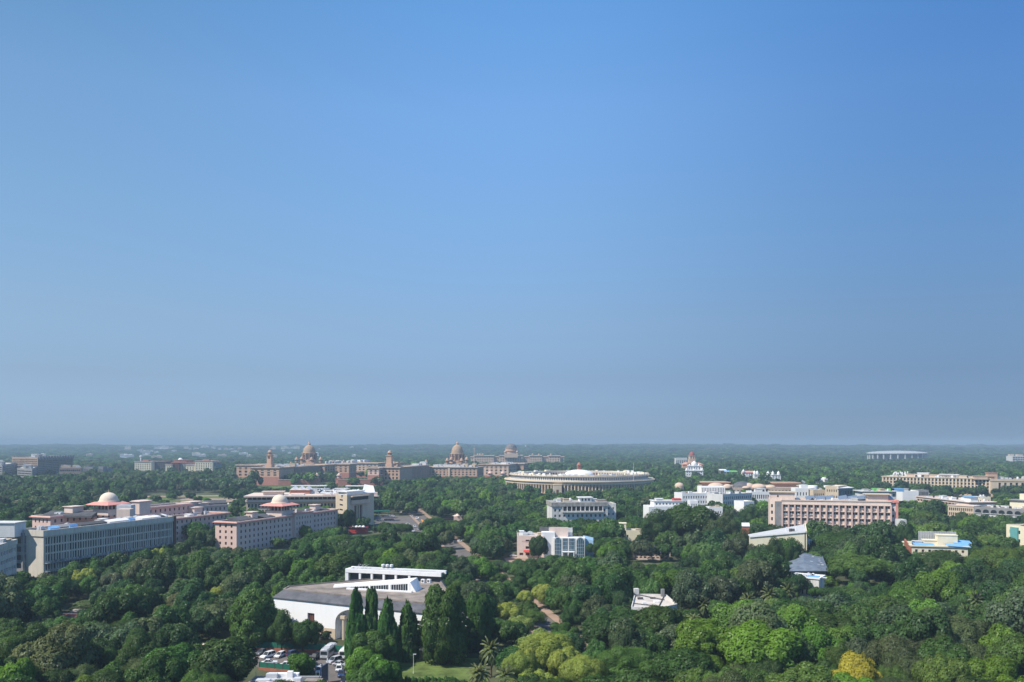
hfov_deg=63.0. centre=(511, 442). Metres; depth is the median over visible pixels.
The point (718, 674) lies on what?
broadleaf tree
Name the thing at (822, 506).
window
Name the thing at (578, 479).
parliament house
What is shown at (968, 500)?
long low hall
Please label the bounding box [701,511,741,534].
broadleaf tree
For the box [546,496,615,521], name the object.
white block
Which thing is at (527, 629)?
broadleaf tree
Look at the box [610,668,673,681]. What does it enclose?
broadleaf tree
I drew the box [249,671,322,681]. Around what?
flat roof block
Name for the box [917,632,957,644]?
broadleaf tree
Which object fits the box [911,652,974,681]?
broadleaf tree
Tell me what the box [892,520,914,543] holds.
broadleaf tree
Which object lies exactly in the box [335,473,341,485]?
gate pavilion
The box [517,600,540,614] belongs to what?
broadleaf tree
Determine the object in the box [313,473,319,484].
gate pavilion
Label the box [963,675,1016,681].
broadleaf tree
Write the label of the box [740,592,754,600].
palm tree
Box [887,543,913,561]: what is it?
broadleaf tree
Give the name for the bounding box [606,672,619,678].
broadleaf tree
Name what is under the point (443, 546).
footpath
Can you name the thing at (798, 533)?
cream hall
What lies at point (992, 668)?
broadleaf tree
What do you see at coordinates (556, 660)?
broadleaf tree
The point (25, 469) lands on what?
concrete office
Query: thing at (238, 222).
sky
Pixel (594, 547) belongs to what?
broadleaf tree
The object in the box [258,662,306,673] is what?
screen fence
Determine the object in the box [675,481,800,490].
library building
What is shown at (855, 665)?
broadleaf tree
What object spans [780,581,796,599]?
palm tree
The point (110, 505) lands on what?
pink court block
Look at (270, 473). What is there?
secretariat
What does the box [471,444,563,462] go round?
palace
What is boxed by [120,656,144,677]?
broadleaf tree
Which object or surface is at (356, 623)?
columnar tree
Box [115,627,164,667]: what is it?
broadleaf tree
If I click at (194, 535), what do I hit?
broadleaf tree
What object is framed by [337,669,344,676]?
parked car
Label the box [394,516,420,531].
road junction
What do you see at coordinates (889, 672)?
broadleaf tree
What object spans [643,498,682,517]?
white villa
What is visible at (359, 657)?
shrub
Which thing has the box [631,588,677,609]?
flat roof house
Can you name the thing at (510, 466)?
window
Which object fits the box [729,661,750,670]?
broadleaf tree
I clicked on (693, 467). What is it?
temple
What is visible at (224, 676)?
broadleaf tree
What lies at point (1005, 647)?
broadleaf tree
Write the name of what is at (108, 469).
dark hut
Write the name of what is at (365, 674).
broadleaf tree
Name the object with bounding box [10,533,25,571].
stair tower
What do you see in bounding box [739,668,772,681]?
broadleaf tree
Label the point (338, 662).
parked car
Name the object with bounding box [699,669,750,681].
broadleaf tree
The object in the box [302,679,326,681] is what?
broadleaf tree
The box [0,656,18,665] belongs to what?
broadleaf tree
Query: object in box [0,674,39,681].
broadleaf tree
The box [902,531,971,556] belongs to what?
lattice house
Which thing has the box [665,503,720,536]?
broadleaf tree
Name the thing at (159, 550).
broadleaf tree
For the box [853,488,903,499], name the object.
tan terrace
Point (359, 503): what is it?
beige ministry
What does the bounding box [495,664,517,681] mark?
palm tree
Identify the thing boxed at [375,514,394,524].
ministry car park
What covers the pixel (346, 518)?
broadleaf tree
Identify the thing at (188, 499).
parade road
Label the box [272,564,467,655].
gallery building
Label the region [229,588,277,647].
broadleaf tree
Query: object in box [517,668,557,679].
broadleaf tree
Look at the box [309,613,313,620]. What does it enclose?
window
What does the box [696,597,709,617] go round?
palm tree
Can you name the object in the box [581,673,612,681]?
broadleaf tree
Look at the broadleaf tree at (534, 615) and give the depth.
266.52 m
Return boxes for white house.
[674,458,686,463]
[687,500,697,507]
[706,505,722,515]
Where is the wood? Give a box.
[0,443,1023,671]
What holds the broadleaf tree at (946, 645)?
on the ground at (224, 634)
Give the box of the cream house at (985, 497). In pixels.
[975,494,990,500]
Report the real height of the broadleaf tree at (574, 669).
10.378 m
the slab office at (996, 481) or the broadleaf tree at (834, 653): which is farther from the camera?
the slab office at (996, 481)
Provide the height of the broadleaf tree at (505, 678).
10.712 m
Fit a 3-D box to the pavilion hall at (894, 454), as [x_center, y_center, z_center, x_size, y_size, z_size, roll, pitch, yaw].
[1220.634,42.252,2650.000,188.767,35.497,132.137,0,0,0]
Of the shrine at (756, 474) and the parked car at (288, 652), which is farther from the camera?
the shrine at (756, 474)
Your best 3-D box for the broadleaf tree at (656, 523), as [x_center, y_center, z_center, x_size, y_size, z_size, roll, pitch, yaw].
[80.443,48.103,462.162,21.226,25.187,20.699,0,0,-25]
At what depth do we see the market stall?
555.46 m
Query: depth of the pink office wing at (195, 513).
500.14 m
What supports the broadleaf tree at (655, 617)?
on the ground at (224, 634)
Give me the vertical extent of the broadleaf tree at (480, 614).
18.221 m
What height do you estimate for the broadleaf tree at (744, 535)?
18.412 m
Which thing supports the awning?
on the ministry car park at (378, 522)
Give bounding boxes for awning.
[374,510,390,514]
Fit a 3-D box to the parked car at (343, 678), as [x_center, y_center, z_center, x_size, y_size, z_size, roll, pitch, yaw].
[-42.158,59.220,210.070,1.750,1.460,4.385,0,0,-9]
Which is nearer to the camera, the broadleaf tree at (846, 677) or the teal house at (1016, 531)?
the broadleaf tree at (846, 677)
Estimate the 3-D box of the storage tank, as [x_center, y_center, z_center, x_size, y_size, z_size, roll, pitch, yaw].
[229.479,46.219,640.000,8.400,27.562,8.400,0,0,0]
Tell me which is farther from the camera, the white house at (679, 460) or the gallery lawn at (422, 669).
the white house at (679, 460)
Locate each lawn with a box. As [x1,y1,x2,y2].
[140,496,245,506]
[247,486,337,491]
[399,658,487,681]
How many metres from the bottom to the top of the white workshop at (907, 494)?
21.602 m
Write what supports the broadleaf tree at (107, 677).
on the ground at (224, 634)
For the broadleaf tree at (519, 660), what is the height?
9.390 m
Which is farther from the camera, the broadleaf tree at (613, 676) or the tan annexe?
the tan annexe
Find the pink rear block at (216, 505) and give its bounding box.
[131,500,228,511]
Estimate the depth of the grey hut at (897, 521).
452.09 m
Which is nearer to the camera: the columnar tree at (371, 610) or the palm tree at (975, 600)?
the columnar tree at (371, 610)
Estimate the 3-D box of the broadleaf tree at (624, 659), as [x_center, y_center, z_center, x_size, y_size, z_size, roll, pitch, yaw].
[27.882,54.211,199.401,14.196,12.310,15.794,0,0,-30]
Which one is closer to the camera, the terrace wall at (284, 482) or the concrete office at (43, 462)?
the terrace wall at (284, 482)
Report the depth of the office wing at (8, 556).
321.66 m
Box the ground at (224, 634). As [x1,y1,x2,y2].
[20,444,961,681]
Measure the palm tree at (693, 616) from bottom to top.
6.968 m
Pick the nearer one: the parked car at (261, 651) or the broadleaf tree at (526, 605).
the parked car at (261, 651)
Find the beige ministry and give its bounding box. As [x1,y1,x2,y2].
[244,484,378,530]
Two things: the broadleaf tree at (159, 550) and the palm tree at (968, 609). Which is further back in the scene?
the broadleaf tree at (159, 550)
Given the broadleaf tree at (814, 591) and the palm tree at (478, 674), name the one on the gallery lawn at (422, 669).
the palm tree at (478, 674)
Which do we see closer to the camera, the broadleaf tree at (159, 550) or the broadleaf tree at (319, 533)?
the broadleaf tree at (159, 550)
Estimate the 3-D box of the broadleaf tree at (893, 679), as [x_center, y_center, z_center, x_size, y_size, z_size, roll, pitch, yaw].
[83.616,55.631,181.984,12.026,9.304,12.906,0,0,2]
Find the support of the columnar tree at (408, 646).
on the gallery lawn at (422, 669)
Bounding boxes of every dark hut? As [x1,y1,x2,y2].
[99,466,106,472]
[106,467,111,471]
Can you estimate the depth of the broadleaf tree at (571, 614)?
260.28 m
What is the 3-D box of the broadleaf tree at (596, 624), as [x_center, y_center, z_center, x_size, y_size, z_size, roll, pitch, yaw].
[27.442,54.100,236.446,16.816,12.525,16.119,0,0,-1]
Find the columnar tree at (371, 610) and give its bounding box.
[364,585,378,631]
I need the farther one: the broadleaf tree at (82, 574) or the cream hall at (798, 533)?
the cream hall at (798, 533)
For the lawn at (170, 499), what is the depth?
901.50 m
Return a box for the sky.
[0,0,1023,444]
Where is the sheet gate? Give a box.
[320,658,327,681]
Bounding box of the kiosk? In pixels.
[452,514,463,520]
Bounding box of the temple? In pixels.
[685,461,703,476]
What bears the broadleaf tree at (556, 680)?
on the ground at (224, 634)
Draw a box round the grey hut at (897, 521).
[895,519,906,525]
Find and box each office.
[0,460,16,475]
[11,453,73,474]
[17,463,37,477]
[60,465,82,474]
[134,458,221,471]
[212,494,339,550]
[674,486,724,504]
[707,491,751,507]
[768,491,898,528]
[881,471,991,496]
[973,473,1023,496]
[1006,454,1023,460]
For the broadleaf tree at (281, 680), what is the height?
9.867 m
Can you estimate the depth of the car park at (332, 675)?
226.25 m
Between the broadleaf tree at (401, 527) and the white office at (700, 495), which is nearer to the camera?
the broadleaf tree at (401, 527)
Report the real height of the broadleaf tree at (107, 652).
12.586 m
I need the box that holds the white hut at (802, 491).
[791,480,808,497]
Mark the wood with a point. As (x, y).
(720, 569)
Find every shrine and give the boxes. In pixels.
[741,469,753,477]
[753,470,759,478]
[770,471,780,479]
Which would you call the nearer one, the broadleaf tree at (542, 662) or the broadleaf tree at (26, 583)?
the broadleaf tree at (542, 662)
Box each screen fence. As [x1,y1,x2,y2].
[251,642,342,654]
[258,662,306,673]
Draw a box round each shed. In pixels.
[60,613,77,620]
[789,552,828,574]
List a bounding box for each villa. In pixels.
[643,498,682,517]
[795,572,826,597]
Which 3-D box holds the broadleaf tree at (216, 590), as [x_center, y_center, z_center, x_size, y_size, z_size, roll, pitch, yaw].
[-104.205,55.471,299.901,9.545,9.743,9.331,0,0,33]
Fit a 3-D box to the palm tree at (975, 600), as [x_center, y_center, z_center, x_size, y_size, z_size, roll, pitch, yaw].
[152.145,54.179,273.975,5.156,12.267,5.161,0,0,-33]
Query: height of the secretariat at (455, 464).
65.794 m
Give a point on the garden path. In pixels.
(196, 495)
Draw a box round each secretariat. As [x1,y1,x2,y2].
[236,440,404,484]
[367,440,527,484]
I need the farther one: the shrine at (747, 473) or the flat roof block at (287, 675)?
the shrine at (747, 473)
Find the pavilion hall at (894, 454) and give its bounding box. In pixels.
[866,451,928,458]
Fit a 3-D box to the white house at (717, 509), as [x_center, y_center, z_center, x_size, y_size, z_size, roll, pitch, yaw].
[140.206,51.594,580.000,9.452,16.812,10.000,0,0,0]
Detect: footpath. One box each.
[404,510,533,633]
[419,509,588,648]
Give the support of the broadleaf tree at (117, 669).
on the ground at (224, 634)
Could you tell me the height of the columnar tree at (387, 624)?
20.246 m
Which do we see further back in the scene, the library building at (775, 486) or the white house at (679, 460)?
the white house at (679, 460)
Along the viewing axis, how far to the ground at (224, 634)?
367.38 m
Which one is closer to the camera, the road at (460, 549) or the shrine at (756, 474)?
the road at (460, 549)
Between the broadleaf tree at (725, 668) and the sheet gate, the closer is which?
the broadleaf tree at (725, 668)
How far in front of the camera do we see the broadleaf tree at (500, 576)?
343.10 m
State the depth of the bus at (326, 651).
232.38 m
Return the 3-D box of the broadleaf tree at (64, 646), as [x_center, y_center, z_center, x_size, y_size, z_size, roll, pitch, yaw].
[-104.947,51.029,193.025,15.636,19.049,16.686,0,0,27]
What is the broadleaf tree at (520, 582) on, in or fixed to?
on the ground at (224, 634)
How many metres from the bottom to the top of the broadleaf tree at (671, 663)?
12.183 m
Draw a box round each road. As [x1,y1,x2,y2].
[175,498,238,501]
[409,510,604,675]
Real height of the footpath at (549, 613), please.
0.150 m
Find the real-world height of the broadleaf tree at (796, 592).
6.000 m
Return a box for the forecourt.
[504,556,537,562]
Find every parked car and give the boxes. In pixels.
[255,648,267,654]
[260,650,275,658]
[261,658,277,662]
[274,650,285,657]
[286,649,301,656]
[310,651,319,660]
[315,665,319,673]
[326,655,342,663]
[332,660,345,666]
[335,663,342,671]
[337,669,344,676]
[340,675,347,681]
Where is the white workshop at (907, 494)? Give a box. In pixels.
[896,488,918,500]
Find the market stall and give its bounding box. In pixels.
[349,525,367,532]
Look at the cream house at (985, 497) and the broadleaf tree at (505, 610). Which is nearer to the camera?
the broadleaf tree at (505, 610)
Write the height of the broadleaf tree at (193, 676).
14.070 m
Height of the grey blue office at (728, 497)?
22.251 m
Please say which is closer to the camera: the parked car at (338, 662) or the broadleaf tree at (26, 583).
the parked car at (338, 662)
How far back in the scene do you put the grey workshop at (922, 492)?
705.00 m
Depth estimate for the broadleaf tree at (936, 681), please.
174.55 m
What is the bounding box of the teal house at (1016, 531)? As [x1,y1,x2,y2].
[1006,524,1023,545]
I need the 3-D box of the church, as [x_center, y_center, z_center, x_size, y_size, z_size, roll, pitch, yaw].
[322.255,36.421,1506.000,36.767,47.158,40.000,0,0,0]
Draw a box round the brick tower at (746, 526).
[742,523,749,532]
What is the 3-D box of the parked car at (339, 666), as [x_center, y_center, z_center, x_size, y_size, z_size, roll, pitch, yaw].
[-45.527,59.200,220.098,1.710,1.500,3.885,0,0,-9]
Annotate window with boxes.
[88,523,170,559]
[150,506,188,514]
[195,515,225,528]
[302,512,334,537]
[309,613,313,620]
[326,464,401,471]
[432,466,520,474]
[771,495,841,527]
[884,478,915,485]
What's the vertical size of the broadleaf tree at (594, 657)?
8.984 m
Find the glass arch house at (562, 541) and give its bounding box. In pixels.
[517,527,592,557]
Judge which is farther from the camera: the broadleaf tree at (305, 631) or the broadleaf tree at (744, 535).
the broadleaf tree at (744, 535)
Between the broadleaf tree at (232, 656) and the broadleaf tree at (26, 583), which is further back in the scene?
the broadleaf tree at (26, 583)
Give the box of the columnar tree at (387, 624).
[377,596,399,661]
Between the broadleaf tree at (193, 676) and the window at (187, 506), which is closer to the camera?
the broadleaf tree at (193, 676)
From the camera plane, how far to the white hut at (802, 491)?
625.00 m
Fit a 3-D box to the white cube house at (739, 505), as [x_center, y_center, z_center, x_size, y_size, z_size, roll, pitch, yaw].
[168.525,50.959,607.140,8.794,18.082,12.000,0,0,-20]
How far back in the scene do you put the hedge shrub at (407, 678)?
205.58 m
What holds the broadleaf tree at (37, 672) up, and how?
on the ground at (224, 634)
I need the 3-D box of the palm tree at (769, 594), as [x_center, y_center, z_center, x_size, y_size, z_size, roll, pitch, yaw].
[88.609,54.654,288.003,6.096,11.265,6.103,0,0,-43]
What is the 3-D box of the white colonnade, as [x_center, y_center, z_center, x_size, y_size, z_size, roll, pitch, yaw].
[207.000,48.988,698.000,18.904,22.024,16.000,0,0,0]
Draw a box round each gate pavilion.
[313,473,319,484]
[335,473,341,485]
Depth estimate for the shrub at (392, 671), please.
199.74 m
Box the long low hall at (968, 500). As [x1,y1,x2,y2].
[915,495,995,504]
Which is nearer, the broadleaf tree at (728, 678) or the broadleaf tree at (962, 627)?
the broadleaf tree at (728, 678)
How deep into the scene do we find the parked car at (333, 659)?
227.61 m
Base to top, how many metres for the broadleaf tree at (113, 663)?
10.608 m
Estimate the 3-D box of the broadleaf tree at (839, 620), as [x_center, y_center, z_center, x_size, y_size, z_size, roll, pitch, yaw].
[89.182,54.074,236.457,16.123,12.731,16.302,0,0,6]
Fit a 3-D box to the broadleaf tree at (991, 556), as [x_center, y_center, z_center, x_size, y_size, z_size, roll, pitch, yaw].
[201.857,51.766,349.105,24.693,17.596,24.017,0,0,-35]
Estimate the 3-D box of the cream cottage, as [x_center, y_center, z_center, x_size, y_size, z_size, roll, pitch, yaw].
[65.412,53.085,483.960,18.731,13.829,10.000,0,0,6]
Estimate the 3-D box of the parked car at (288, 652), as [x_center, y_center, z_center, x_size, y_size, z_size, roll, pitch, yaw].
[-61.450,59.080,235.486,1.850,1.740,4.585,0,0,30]
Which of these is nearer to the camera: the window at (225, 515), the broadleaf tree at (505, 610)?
the broadleaf tree at (505, 610)
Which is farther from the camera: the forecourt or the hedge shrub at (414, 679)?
the forecourt
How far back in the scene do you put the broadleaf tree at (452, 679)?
176.69 m
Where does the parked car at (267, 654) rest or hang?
on the car park at (332, 675)
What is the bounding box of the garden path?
[148,495,217,496]
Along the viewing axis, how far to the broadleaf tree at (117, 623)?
236.56 m
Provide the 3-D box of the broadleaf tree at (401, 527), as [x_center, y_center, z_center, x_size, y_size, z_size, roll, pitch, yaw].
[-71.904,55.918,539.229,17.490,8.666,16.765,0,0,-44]
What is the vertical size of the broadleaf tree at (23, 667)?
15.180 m
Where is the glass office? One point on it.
(1016, 457)
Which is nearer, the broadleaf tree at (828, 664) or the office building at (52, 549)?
the broadleaf tree at (828, 664)
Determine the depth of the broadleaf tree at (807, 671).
178.78 m
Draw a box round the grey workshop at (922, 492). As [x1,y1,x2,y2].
[911,489,928,495]
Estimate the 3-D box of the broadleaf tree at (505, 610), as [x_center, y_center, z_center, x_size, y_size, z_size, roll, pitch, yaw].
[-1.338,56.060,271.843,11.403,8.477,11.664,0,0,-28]
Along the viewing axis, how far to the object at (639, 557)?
429.20 m
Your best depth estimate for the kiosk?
636.80 m
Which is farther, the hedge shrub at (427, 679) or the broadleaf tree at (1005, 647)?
the hedge shrub at (427, 679)
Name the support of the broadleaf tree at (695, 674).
on the ground at (224, 634)
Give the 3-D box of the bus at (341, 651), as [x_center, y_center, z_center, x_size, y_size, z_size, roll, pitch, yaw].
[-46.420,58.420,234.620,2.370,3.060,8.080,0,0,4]
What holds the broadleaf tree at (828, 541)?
on the ground at (224, 634)
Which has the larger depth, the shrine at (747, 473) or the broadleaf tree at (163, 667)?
the shrine at (747, 473)
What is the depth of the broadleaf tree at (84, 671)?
186.79 m
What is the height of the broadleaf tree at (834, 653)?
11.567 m
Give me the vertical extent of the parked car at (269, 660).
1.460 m
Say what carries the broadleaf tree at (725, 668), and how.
on the ground at (224, 634)
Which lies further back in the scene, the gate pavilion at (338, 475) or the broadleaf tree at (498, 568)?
the gate pavilion at (338, 475)
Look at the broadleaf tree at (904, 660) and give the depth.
192.89 m
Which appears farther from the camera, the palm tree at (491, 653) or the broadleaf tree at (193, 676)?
the palm tree at (491, 653)
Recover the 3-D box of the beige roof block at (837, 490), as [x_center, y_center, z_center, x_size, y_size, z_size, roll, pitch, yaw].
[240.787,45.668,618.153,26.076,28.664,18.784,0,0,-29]
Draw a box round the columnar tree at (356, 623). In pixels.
[344,586,366,661]
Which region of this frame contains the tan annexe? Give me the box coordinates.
[809,487,824,495]
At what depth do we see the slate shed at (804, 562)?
352.67 m
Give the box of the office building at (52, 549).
[23,514,175,576]
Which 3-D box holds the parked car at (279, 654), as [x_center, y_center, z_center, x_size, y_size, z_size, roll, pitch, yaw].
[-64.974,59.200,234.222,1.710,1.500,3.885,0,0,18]
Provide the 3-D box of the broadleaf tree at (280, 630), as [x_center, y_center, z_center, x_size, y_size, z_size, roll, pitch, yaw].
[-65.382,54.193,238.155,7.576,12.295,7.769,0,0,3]
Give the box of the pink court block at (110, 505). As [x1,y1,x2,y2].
[29,490,193,526]
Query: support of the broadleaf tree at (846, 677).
on the ground at (224, 634)
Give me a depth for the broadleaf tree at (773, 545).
374.17 m
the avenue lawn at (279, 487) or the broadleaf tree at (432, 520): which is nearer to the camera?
the broadleaf tree at (432, 520)
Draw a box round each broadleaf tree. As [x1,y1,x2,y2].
[0,622,48,658]
[0,655,36,681]
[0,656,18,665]
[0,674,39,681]
[6,574,37,592]
[9,620,99,675]
[34,668,75,681]
[35,666,41,675]
[64,663,101,678]
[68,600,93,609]
[71,568,96,581]
[73,674,95,681]
[79,640,120,670]
[89,667,134,681]
[96,659,128,672]
[96,666,123,677]
[109,619,132,629]
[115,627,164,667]
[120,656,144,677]
[123,651,186,681]
[143,641,205,670]
[152,548,162,554]
[180,668,227,681]
[182,660,222,678]
[188,529,206,545]
[189,636,258,681]
[197,670,233,681]
[210,584,222,596]
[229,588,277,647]
[267,611,292,649]
[273,678,294,681]
[290,618,319,652]
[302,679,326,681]
[304,529,329,537]
[338,509,355,528]
[346,665,386,681]
[351,629,399,656]
[392,523,413,531]
[420,584,469,664]
[425,518,445,523]
[441,677,467,681]
[467,591,495,651]
[487,571,508,582]
[493,565,501,572]
[493,602,521,619]
[496,675,514,681]
[501,650,538,678]
[508,622,529,642]
[510,576,528,590]
[516,590,533,601]
[516,632,575,673]
[516,647,547,671]
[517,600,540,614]
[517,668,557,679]
[518,673,540,681]
[523,608,547,629]
[528,535,548,558]
[538,678,571,681]
[546,645,584,675]
[550,621,578,633]
[558,654,606,681]
[559,605,582,626]
[581,612,638,649]
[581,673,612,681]
[586,539,609,553]
[590,655,612,675]
[597,645,657,675]
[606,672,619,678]
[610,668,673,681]
[633,604,683,632]
[639,508,679,541]
[649,647,720,680]
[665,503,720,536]
[673,667,708,681]
[674,618,730,660]
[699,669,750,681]
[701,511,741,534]
[702,670,734,681]
[708,654,730,670]
[717,619,802,672]
[720,666,740,677]
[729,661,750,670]
[738,504,759,521]
[739,528,751,544]
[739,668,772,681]
[746,658,783,674]
[764,535,784,555]
[765,661,840,681]
[783,546,798,560]
[790,585,798,597]
[804,610,855,631]
[807,586,822,597]
[813,530,855,553]
[813,657,838,674]
[820,642,852,666]
[826,552,895,577]
[831,649,883,681]
[832,671,874,681]
[863,634,920,665]
[873,676,916,681]
[876,664,909,681]
[878,643,925,681]
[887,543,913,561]
[890,606,985,643]
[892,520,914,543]
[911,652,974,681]
[914,679,949,681]
[915,549,964,569]
[915,635,971,674]
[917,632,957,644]
[956,640,989,660]
[963,545,1023,571]
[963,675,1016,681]
[966,655,1023,681]
[984,632,1023,677]
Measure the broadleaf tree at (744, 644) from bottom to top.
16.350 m
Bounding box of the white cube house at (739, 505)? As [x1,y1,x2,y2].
[734,500,753,510]
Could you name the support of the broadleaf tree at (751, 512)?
on the ground at (224, 634)
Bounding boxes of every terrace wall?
[278,479,312,485]
[338,479,382,486]
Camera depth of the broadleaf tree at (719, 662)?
202.72 m
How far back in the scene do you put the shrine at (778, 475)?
1106.50 m
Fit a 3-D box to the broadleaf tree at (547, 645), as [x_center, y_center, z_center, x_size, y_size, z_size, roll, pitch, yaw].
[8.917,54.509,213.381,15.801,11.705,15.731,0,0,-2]
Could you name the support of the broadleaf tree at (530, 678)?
on the ground at (224, 634)
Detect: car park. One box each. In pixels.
[253,651,346,681]
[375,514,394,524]
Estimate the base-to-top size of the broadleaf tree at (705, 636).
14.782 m
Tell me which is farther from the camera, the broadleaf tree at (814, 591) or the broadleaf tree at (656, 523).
the broadleaf tree at (656, 523)
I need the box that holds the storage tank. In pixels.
[808,485,817,488]
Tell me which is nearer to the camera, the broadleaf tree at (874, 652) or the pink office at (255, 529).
the broadleaf tree at (874, 652)
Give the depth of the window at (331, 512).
526.28 m
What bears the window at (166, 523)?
in the office building at (52, 549)
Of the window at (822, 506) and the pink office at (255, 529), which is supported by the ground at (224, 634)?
the pink office at (255, 529)
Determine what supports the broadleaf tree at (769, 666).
on the ground at (224, 634)
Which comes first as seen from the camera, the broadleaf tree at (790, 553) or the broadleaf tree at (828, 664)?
the broadleaf tree at (828, 664)
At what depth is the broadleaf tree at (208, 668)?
189.85 m
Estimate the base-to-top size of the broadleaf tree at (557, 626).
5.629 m
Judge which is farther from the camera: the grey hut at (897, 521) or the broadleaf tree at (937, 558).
the grey hut at (897, 521)
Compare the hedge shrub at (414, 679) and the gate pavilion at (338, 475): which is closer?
the hedge shrub at (414, 679)
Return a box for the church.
[681,452,702,468]
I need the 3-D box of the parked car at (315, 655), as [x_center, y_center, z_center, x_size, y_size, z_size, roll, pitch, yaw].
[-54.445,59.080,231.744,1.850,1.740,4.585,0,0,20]
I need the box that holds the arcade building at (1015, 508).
[948,494,1023,517]
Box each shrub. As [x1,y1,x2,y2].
[287,652,314,675]
[344,646,374,679]
[364,653,402,681]
[404,676,410,681]
[411,676,417,681]
[424,675,430,681]
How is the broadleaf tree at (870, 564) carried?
on the ground at (224, 634)
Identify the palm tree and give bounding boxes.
[466,662,490,681]
[479,636,501,677]
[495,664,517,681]
[686,613,701,619]
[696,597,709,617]
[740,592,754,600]
[760,585,778,600]
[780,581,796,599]
[957,603,975,618]
[967,590,984,613]
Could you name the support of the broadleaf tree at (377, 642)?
on the ground at (224, 634)
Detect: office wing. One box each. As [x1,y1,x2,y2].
[0,521,26,580]
[165,506,229,541]
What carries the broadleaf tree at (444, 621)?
on the ground at (224, 634)
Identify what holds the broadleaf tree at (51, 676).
on the ground at (224, 634)
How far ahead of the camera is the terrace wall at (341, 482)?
1130.04 m
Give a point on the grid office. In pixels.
(787, 509)
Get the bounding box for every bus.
[320,642,336,658]
[339,646,344,658]
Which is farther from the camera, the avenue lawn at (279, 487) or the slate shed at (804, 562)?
the avenue lawn at (279, 487)
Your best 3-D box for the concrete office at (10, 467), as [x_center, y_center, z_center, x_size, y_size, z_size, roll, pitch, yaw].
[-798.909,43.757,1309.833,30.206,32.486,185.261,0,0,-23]
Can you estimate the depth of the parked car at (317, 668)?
217.80 m
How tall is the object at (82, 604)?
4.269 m
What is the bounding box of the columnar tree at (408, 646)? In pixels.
[397,599,419,662]
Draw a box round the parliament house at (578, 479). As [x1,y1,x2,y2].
[504,463,654,493]
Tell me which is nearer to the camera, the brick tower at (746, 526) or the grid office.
the brick tower at (746, 526)
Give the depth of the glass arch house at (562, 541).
435.63 m
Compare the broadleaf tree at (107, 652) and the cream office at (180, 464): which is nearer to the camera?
the broadleaf tree at (107, 652)
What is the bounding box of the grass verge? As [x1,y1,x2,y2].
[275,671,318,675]
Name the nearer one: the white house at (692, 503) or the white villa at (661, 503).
the white villa at (661, 503)
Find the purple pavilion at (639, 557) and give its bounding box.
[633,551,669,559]
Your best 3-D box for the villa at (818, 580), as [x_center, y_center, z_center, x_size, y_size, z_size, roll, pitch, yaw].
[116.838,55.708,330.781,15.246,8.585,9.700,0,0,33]
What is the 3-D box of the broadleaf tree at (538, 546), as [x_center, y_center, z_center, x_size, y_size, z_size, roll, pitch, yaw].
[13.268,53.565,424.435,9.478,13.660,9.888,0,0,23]
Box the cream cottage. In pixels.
[609,522,640,541]
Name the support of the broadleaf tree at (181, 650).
on the ground at (224, 634)
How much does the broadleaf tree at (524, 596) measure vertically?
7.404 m
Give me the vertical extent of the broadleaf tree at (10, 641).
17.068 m
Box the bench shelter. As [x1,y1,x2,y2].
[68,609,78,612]
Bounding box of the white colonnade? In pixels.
[746,488,768,502]
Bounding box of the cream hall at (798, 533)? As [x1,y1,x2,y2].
[748,523,811,550]
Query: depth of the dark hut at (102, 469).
1320.21 m
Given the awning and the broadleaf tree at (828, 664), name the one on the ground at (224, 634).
the broadleaf tree at (828, 664)
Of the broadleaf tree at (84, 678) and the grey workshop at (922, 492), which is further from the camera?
the grey workshop at (922, 492)
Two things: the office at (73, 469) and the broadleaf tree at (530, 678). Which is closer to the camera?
the broadleaf tree at (530, 678)
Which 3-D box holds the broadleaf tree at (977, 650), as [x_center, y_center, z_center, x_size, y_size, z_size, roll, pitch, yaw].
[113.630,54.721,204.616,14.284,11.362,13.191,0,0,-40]
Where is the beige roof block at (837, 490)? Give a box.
[824,485,853,497]
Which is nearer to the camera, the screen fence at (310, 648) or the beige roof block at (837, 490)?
the screen fence at (310, 648)
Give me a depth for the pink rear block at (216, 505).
553.38 m
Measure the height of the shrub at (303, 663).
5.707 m
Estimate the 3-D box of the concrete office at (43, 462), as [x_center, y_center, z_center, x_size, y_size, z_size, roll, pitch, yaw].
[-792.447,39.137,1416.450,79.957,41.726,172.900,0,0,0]
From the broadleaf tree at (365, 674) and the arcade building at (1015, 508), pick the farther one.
the arcade building at (1015, 508)

